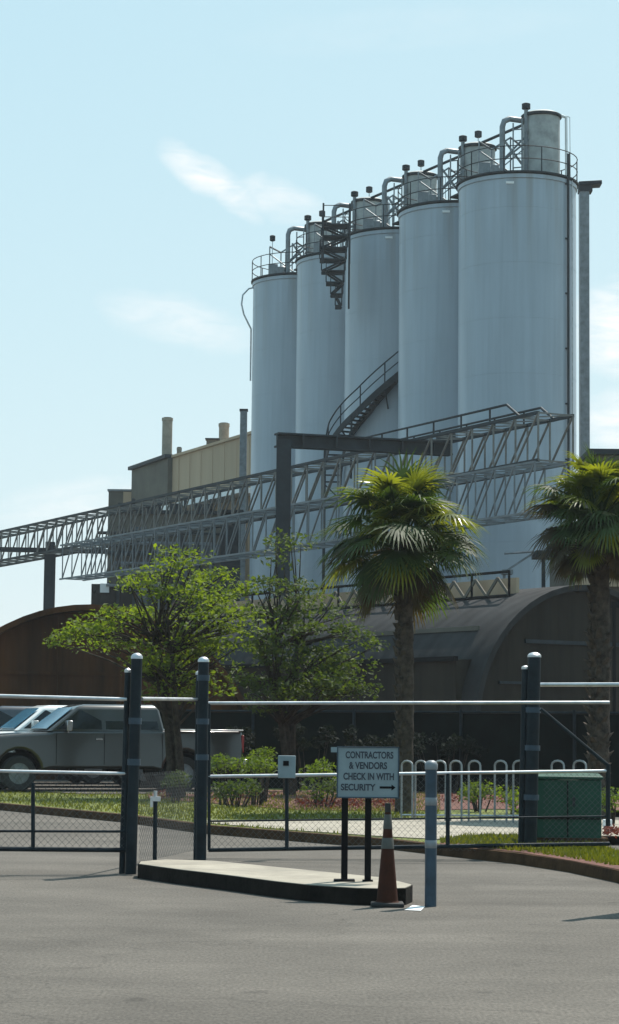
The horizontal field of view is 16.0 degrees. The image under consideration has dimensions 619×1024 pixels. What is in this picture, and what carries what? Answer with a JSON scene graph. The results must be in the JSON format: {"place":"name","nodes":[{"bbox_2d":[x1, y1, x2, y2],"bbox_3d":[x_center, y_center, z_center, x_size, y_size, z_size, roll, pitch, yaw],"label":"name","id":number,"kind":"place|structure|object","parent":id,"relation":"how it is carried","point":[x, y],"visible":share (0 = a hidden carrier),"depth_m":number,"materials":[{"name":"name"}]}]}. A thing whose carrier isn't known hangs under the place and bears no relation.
{"place":"outdoors","nodes":[
{"label":"outdoors","id":0,"kind":"place"},
{"bbox_2d":[0,780,242,793],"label":"parking lot","id":1,"kind":"structure","parent":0,"point":[103,786],"depth_m":53.58,"materials":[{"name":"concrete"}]},
{"bbox_2d":[0,706,107,783],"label":"pickup truck","id":2,"kind":"object","parent":1,"relation":"on","point":[7,713],"visible":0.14,"depth_m":56.84,"materials":[{"name":"paint"}]},
{"bbox_2d":[0,705,149,787],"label":"pickup truck","id":3,"kind":"object","parent":1,"relation":"on","point":[26,720],"visible":0.2,"depth_m":53.77,"materials":[{"name":"white paint"}]},
{"bbox_2d":[0,704,246,790],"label":"pickup truck","id":4,"kind":"object","parent":1,"relation":"on","point":[84,736],"visible":0.64,"depth_m":50.77,"materials":[{"name":"silver metal"}]},
{"bbox_2d":[0,788,618,864],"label":"lawn","id":5,"kind":"structure","parent":0,"point":[483,812],"depth_m":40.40,"materials":[{"name":"green plant"}]},
{"bbox_2d":[160,769,192,802],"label":"shrub","id":6,"kind":"object","parent":5,"relation":"on","point":[171,775],"visible":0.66,"depth_m":43.70,"materials":[{"name":"green plant"}]},
{"bbox_2d":[211,753,249,804],"bbox_3d":[-1.584,5.183,42.742,1.042,1.019,0.700,-2,-6,23],"label":"shrub","id":7,"kind":"object","parent":5,"relation":"on","point":[215,759],"visible":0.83,"depth_m":42.71,"materials":[{"name":"green plant"}]},
{"bbox_2d":[211,778,262,806],"bbox_3d":[-1.463,5.302,41.641,1.147,0.576,0.815,2,-6,-16],"label":"shrub","id":8,"kind":"object","parent":5,"relation":"on","point":[237,793],"visible":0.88,"depth_m":41.58,"materials":[{"name":"green plant"}]},
{"bbox_2d":[148,790,618,810],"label":"flower bed","id":9,"kind":"object","parent":5,"relation":"on","point":[455,805],"visible":0.13,"depth_m":44.99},
{"bbox_2d":[42,543,278,797],"bbox_3d":[-3.220,3.413,46.778,5.166,5.511,4.048,1,-6,0],"label":"tree","id":10,"kind":"object","parent":9,"relation":"on","point":[161,675],"visible":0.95,"depth_m":46.53,"materials":[{"name":"green plant"}]},
{"bbox_2d":[211,725,256,789],"bbox_3d":[-2.041,5.872,52.627,1.553,1.583,1.060,1,-6,0],"label":"shrub","id":11,"kind":"object","parent":9,"relation":"on","point":[247,733],"visible":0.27,"depth_m":52.54,"materials":[{"name":"green plant"}]},
{"bbox_2d":[239,753,277,804],"bbox_3d":[-0.991,5.186,42.697,0.790,1.019,1.040,1,-6,0],"label":"shrub","id":12,"kind":"object","parent":9,"relation":"on","point":[253,765],"visible":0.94,"depth_m":42.64,"materials":[{"name":"green plant"}]},
{"bbox_2d":[246,746,277,801],"bbox_3d":[-1.002,5.320,44.687,0.636,1.140,1.057,2,-6,-18],"label":"shrub","id":13,"kind":"object","parent":9,"relation":"on","point":[263,754],"visible":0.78,"depth_m":44.59,"materials":[{"name":"green plant"}]},
{"bbox_2d":[219,527,389,794],"bbox_3d":[0.094,3.399,49.674,4.082,6.176,2.996,4,-7,-34],"label":"tree","id":14,"kind":"object","parent":9,"relation":"on","point":[287,719],"visible":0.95,"depth_m":49.54,"materials":[{"name":"green plant"}]},
{"bbox_2d":[272,723,338,790],"bbox_3d":[-0.082,5.869,52.722,1.630,1.647,1.104,1,-6,0],"label":"shrub","id":15,"kind":"object","parent":9,"relation":"on","point":[322,738],"visible":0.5,"depth_m":52.62,"materials":[{"name":"green plant"}]},
{"bbox_2d":[299,777,336,807],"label":"shrub","id":16,"kind":"object","parent":9,"relation":"on","point":[332,784],"visible":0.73,"depth_m":41.50,"materials":[{"name":"green plant"}]},
{"bbox_2d":[299,756,336,804],"bbox_3d":[0.192,5.230,42.792,0.729,0.971,0.782,-2,-6,21],"label":"shrub","id":17,"kind":"object","parent":9,"relation":"on","point":[325,767],"visible":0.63,"depth_m":42.72,"materials":[{"name":"green plant"}]},
{"bbox_2d":[343,724,394,746],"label":"shrub","id":18,"kind":"object","parent":9,"relation":"on","point":[370,742],"visible":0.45,"depth_m":52.58,"materials":[{"name":"green plant"}]},
{"bbox_2d":[155,789,618,838],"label":"flowers","id":19,"kind":"object","parent":9,"relation":"on","point":[615,830],"visible":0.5,"depth_m":42.34,"materials":[{"name":"red plant"}]},
{"bbox_2d":[413,732,479,792],"bbox_3d":[3.212,5.988,52.664,1.757,1.473,1.136,1,-6,0],"label":"shrub","id":20,"kind":"object","parent":9,"relation":"on","point":[449,747],"visible":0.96,"depth_m":52.57,"materials":[{"name":"green plant"}]},
{"bbox_2d":[308,448,489,812],"bbox_3d":[1.558,2.096,39.920,3.403,6.666,3.909,1,-6,0],"label":"palm tree","id":21,"kind":"object","parent":5,"relation":"on","point":[402,573],"visible":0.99,"depth_m":39.72,"materials":[{"name":"green plant"}]},
{"bbox_2d":[456,780,501,811],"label":"shrub","id":22,"kind":"object","parent":5,"relation":"on","point":[474,790],"visible":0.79,"depth_m":40.54,"materials":[{"name":"green plant"}]},
{"bbox_2d":[490,785,518,814],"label":"shrub","id":23,"kind":"object","parent":5,"relation":"on","point":[516,793],"visible":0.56,"depth_m":39.76,"materials":[{"name":"green plant"}]},
{"bbox_2d":[518,652,540,842],"bbox_3d":[2.870,3.083,28.666,0.297,2.510,0.201,1,-6,0],"label":"gate post","id":24,"kind":"object","parent":5,"relation":"on","point":[529,755],"visible":0.94,"depth_m":28.62,"materials":[{"name":"metal"}]},
{"bbox_2d":[440,842,618,868],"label":"mulch edge","id":25,"kind":"object","parent":5,"relation":"on","point":[584,861],"visible":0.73,"depth_m":25.68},
{"bbox_2d":[537,773,607,842],"bbox_3d":[3.446,3.973,29.640,1.026,0.980,0.950,1,-6,0],"label":"utility cabinet","id":26,"kind":"object","parent":5,"relation":"on","point":[562,806],"visible":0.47,"depth_m":29.22,"materials":[{"name":"metal"}]},
{"bbox_2d":[0,809,618,1023],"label":"driveway","id":27,"kind":"structure","parent":0,"point":[91,938],"depth_m":16.51,"materials":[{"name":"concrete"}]},
{"bbox_2d":[0,542,108,609],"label":"steel column","id":28,"kind":"structure","parent":27,"relation":"on","point":[49,581],"depth_m":124.01,"materials":[{"name":"grey metal"}]},
{"bbox_2d":[0,404,573,566],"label":"conveyor truss","id":29,"kind":"object","parent":28,"relation":"on","point":[493,430],"visible":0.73,"depth_m":98.10,"materials":[{"name":"metal"}]},
{"bbox_2d":[0,604,247,780],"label":"rusty hall","id":30,"kind":"structure","parent":27,"relation":"on","point":[31,663],"depth_m":61.69,"materials":[{"name":"brown metal"}]},
{"bbox_2d":[58,695,115,780],"bbox_3d":[-6.237,6.387,61.674,1.600,2.500,0.080,2,-6,-13],"label":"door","id":31,"kind":"structure","parent":30,"relation":"in","point":[61,702],"depth_m":61.70,"materials":[{"name":"grey metal"}]},
{"bbox_2d":[119,653,142,873],"bbox_3d":[-1.973,2.773,24.315,0.224,2.428,0.158,1,-6,0],"label":"gate post","id":32,"kind":"object","parent":27,"relation":"on","point":[132,695],"visible":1,"depth_m":24.27,"materials":[{"name":"metal"}]},
{"bbox_2d":[0,694,127,851],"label":"swing gate","id":33,"kind":"structure","parent":32,"relation":"attached to","point":[32,847],"depth_m":24.12,"materials":[{"name":"metal"}]},
{"bbox_2d":[91,498,220,616],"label":"process building","id":34,"kind":"structure","parent":27,"relation":"on","point":[102,593],"depth_m":122.79,"materials":[{"name":"metal"}]},
{"bbox_2d":[135,593,154,605],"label":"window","id":35,"kind":"structure","parent":34,"relation":"in","point":[144,597],"depth_m":122.02,"materials":[{"name":"grey glass"}]},
{"bbox_2d":[194,545,218,558],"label":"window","id":36,"kind":"structure","parent":34,"relation":"in","point":[208,551],"depth_m":122.88,"materials":[{"name":"grey glass"}]},
{"bbox_2d":[128,431,250,600],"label":"factory building","id":37,"kind":"structure","parent":27,"relation":"on","point":[216,461],"depth_m":131.12,"materials":[{"name":"metal"}]},
{"bbox_2d":[162,417,172,454],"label":"smokestack","id":38,"kind":"object","parent":37,"relation":"on","point":[167,423],"visible":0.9,"depth_m":138.88,"materials":[{"name":"metal"}]},
{"bbox_2d":[205,438,219,443],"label":"roof vent","id":39,"kind":"object","parent":37,"relation":"on","point":[210,440],"visible":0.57,"depth_m":130.69,"materials":[{"name":"metal"}]},
{"bbox_2d":[218,422,229,439],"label":"smokestack","id":40,"kind":"object","parent":37,"relation":"on","point":[223,430],"visible":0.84,"depth_m":131.85,"materials":[{"name":"concrete"}]},
{"bbox_2d":[193,657,209,859],"bbox_3d":[-1.326,3.017,26.974,0.179,2.479,0.166,1,-6,0],"label":"gate post","id":41,"kind":"object","parent":27,"relation":"on","point":[201,734],"visible":0.94,"depth_m":26.93,"materials":[{"name":"metal"}]},
{"bbox_2d":[139,697,197,861],"bbox_3d":[-1.631,3.077,25.671,0.040,1.857,2.619,0,-6,11],"label":"fence panel","id":42,"kind":"object","parent":41,"relation":"attached to","point":[165,699],"visible":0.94,"depth_m":25.64,"materials":[{"name":"metal"}]},
{"bbox_2d":[220,509,243,602],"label":"steel column","id":43,"kind":"structure","parent":27,"relation":"on","point":[230,565],"depth_m":107.85,"materials":[{"name":"grey metal"}]},
{"bbox_2d":[59,461,565,580],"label":"pipe truss","id":44,"kind":"object","parent":43,"relation":"on","point":[213,522],"visible":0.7,"depth_m":95.79,"materials":[{"name":"grey metal"}]},
{"bbox_2d":[239,409,247,600],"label":"duct column","id":45,"kind":"structure","parent":27,"relation":"on","point":[243,445],"depth_m":119.60,"materials":[{"name":"grey metal"}]},
{"bbox_2d":[138,862,412,904],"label":"traffic island","id":46,"kind":"structure","parent":27,"relation":"on","point":[336,895],"depth_m":21.15,"materials":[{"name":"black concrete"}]},
{"bbox_2d":[150,791,160,859],"bbox_3d":[-1.712,3.469,24.375,0.110,0.759,0.060,1,-6,0],"label":"latch post","id":47,"kind":"object","parent":46,"relation":"on","point":[154,800],"visible":1,"depth_m":24.36,"materials":[{"name":"metal"}]},
{"bbox_2d":[139,859,410,888],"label":"island paving","id":48,"kind":"structure","parent":46,"relation":"on","point":[295,876],"depth_m":22.21,"materials":[{"name":"concrete"}]},
{"bbox_2d":[331,746,398,881],"bbox_3d":[0.530,2.911,21.215,0.658,1.294,0.200,1,-6,0],"label":"notice sign","id":49,"kind":"object","parent":48,"relation":"on","point":[367,773],"visible":1,"depth_m":21.17,"materials":[{"name":"metal"}]},
{"bbox_2d":[241,210,343,599],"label":"silo","id":50,"kind":"object","parent":27,"relation":"on","point":[273,348],"visible":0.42,"depth_m":115.86,"materials":[{"name":"paint"}]},
{"bbox_2d":[0,803,618,882],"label":"kerb","id":51,"kind":"structure","parent":27,"relation":"on","point":[574,867],"depth_m":30.38,"materials":[{"name":"grey concrete"}]},
{"bbox_2d":[294,186,389,594],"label":"silo","id":52,"kind":"object","parent":27,"relation":"on","point":[320,357],"visible":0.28,"depth_m":110.40,"materials":[{"name":"paint"}]},
{"bbox_2d":[293,209,351,270],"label":"link pipe","id":53,"kind":"object","parent":52,"relation":"attached to","point":[329,219],"visible":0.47,"depth_m":116.12,"materials":[{"name":"metal"}]},
{"bbox_2d":[322,351,397,593],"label":"spiral stair","id":54,"kind":"object","parent":27,"relation":"on","point":[377,396],"visible":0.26,"depth_m":104.26,"materials":[{"name":"metal"}]},
{"bbox_2d":[274,432,455,597],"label":"portal frame","id":55,"kind":"object","parent":27,"relation":"on","point":[286,443],"visible":0.69,"depth_m":84.98,"materials":[{"name":"metal"}]},
{"bbox_2d":[371,803,403,907],"bbox_3d":[0.715,3.139,20.160,0.300,0.936,0.300,1,-6,0],"label":"traffic cone","id":56,"kind":"object","parent":27,"relation":"on","point":[387,896],"visible":1,"depth_m":20.09,"materials":[{"name":"plastic"}]},
{"bbox_2d":[159,709,618,796],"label":"screen fence","id":57,"kind":"object","parent":27,"relation":"on","point":[498,735],"visible":0.36,"depth_m":53.03,"materials":[{"name":"paint"}]},
{"bbox_2d":[343,160,445,591],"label":"silo","id":58,"kind":"object","parent":27,"relation":"on","point":[371,327],"visible":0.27,"depth_m":105.14,"materials":[{"name":"paint"}]},
{"bbox_2d":[319,203,350,309],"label":"stair tower","id":59,"kind":"structure","parent":58,"relation":"attached to","point":[334,261],"depth_m":103.97,"materials":[{"name":"metal"}]},
{"bbox_2d":[343,184,400,246],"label":"link pipe","id":60,"kind":"object","parent":58,"relation":"attached to","point":[388,190],"visible":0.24,"depth_m":110.86,"materials":[{"name":"metal"}]},
{"bbox_2d":[175,570,618,713],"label":"vault hall","id":61,"kind":"structure","parent":27,"relation":"on","point":[490,638],"depth_m":69.74,"materials":[{"name":"metal"}]},
{"bbox_2d":[207,701,609,851],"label":"sliding gate","id":62,"kind":"structure","parent":27,"relation":"on","point":[286,767],"depth_m":27.62,"materials":[{"name":"metal"}]},
{"bbox_2d":[405,905,424,910],"bbox_3d":[0.971,3.583,19.923,0.152,0.001,0.595,0,-6,10],"label":"paint patch","id":63,"kind":"object","parent":27,"relation":"on","point":[416,907],"visible":1,"depth_m":19.94,"materials":[{"name":"white paint"}]},
{"bbox_2d":[425,760,437,906],"bbox_3d":[1.116,2.952,20.232,0.120,1.331,0.120,1,-6,0],"label":"bollard","id":64,"kind":"object","parent":27,"relation":"on","point":[431,767],"visible":1,"depth_m":20.19,"materials":[{"name":"metal"}]},
{"bbox_2d":[397,130,498,582],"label":"silo","id":65,"kind":"object","parent":27,"relation":"on","point":[428,316],"visible":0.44,"depth_m":99.70,"materials":[{"name":"paint"}]},
{"bbox_2d":[391,155,459,225],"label":"link pipe","id":66,"kind":"object","parent":65,"relation":"attached to","point":[427,170],"visible":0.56,"depth_m":105.18,"materials":[{"name":"metal"}]},
{"bbox_2d":[456,102,578,588],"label":"silo","id":67,"kind":"object","parent":27,"relation":"on","point":[517,293],"visible":0.7,"depth_m":94.17,"materials":[{"name":"paint"}]},
{"bbox_2d":[448,124,520,198],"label":"link pipe","id":68,"kind":"object","parent":67,"relation":"attached to","point":[455,196],"visible":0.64,"depth_m":99.77,"materials":[{"name":"metal"}]},
{"bbox_2d":[501,550,553,587],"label":"steel platform","id":69,"kind":"structure","parent":27,"relation":"on","point":[533,555],"depth_m":79.89,"materials":[{"name":"grey metal"}]},
{"bbox_2d":[516,444,618,819],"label":"palm tree","id":70,"kind":"object","parent":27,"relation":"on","point":[592,551],"visible":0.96,"depth_m":37.78,"materials":[{"name":"green plant"}]},
{"bbox_2d":[540,682,618,686],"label":"side fence","id":71,"kind":"object","parent":27,"relation":"on","point":[599,684],"visible":0.94,"depth_m":30.61,"materials":[{"name":"metal"}]},
{"bbox_2d":[550,449,618,591],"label":"grey plant building","id":72,"kind":"structure","parent":27,"relation":"on","point":[607,452],"depth_m":80.42,"materials":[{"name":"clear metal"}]},
{"bbox_2d":[578,180,601,457],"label":"elevator column","id":73,"kind":"structure","parent":27,"relation":"on","point":[585,189],"depth_m":99.10,"materials":[{"name":"grey metal"}]},
{"bbox_2d":[611,602,618,711],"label":"drain pipe","id":74,"kind":"object","parent":27,"relation":"on","point":[614,605],"visible":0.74,"depth_m":65.87,"materials":[{"name":"grey metal"}]},
{"bbox_2d":[0,0,618,626],"label":"sky","id":75,"kind":"structure","parent":0,"point":[151,151],"materials":[{"name":"blue"}]},
{"bbox_2d":[212,819,618,838],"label":"sidewalk","id":76,"kind":"structure","parent":0,"point":[501,826],"depth_m":33.86,"materials":[{"name":"concrete"}]},
{"bbox_2d":[400,760,586,822],"bbox_3d":[2.936,4.534,35.870,3.429,1.039,0.297,-3,-7,31],"label":"hoop rack","id":77,"kind":"object","parent":76,"relation":"on","point":[461,814],"visible":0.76,"depth_m":36.00,"materials":[{"name":"metal"}]},
{"bbox_2d":[603,819,611,826],"bbox_3d":[4.694,4.943,34.687,0.180,0.195,0.120,1,-6,0],"label":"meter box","id":78,"kind":"object","parent":76,"relation":"on","point":[604,821],"visible":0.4,"depth_m":34.64,"materials":[{"name":"white metal"}]},
{"bbox_2d":[601,786,618,823],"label":"shrub","id":79,"kind":"object","parent":76,"relation":"on","point":[614,798],"visible":0.67,"depth_m":35.64,"materials":[{"name":"green plant"}]},
{"label":"ground","id":80,"kind":"structure","parent":0,"visible":0},
{"bbox_2d":[107,489,130,583],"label":"annex tower","id":81,"kind":"structure","parent":80,"relation":"on","point":[116,496],"depth_m":141.72,"materials":[{"name":"grey metal"}]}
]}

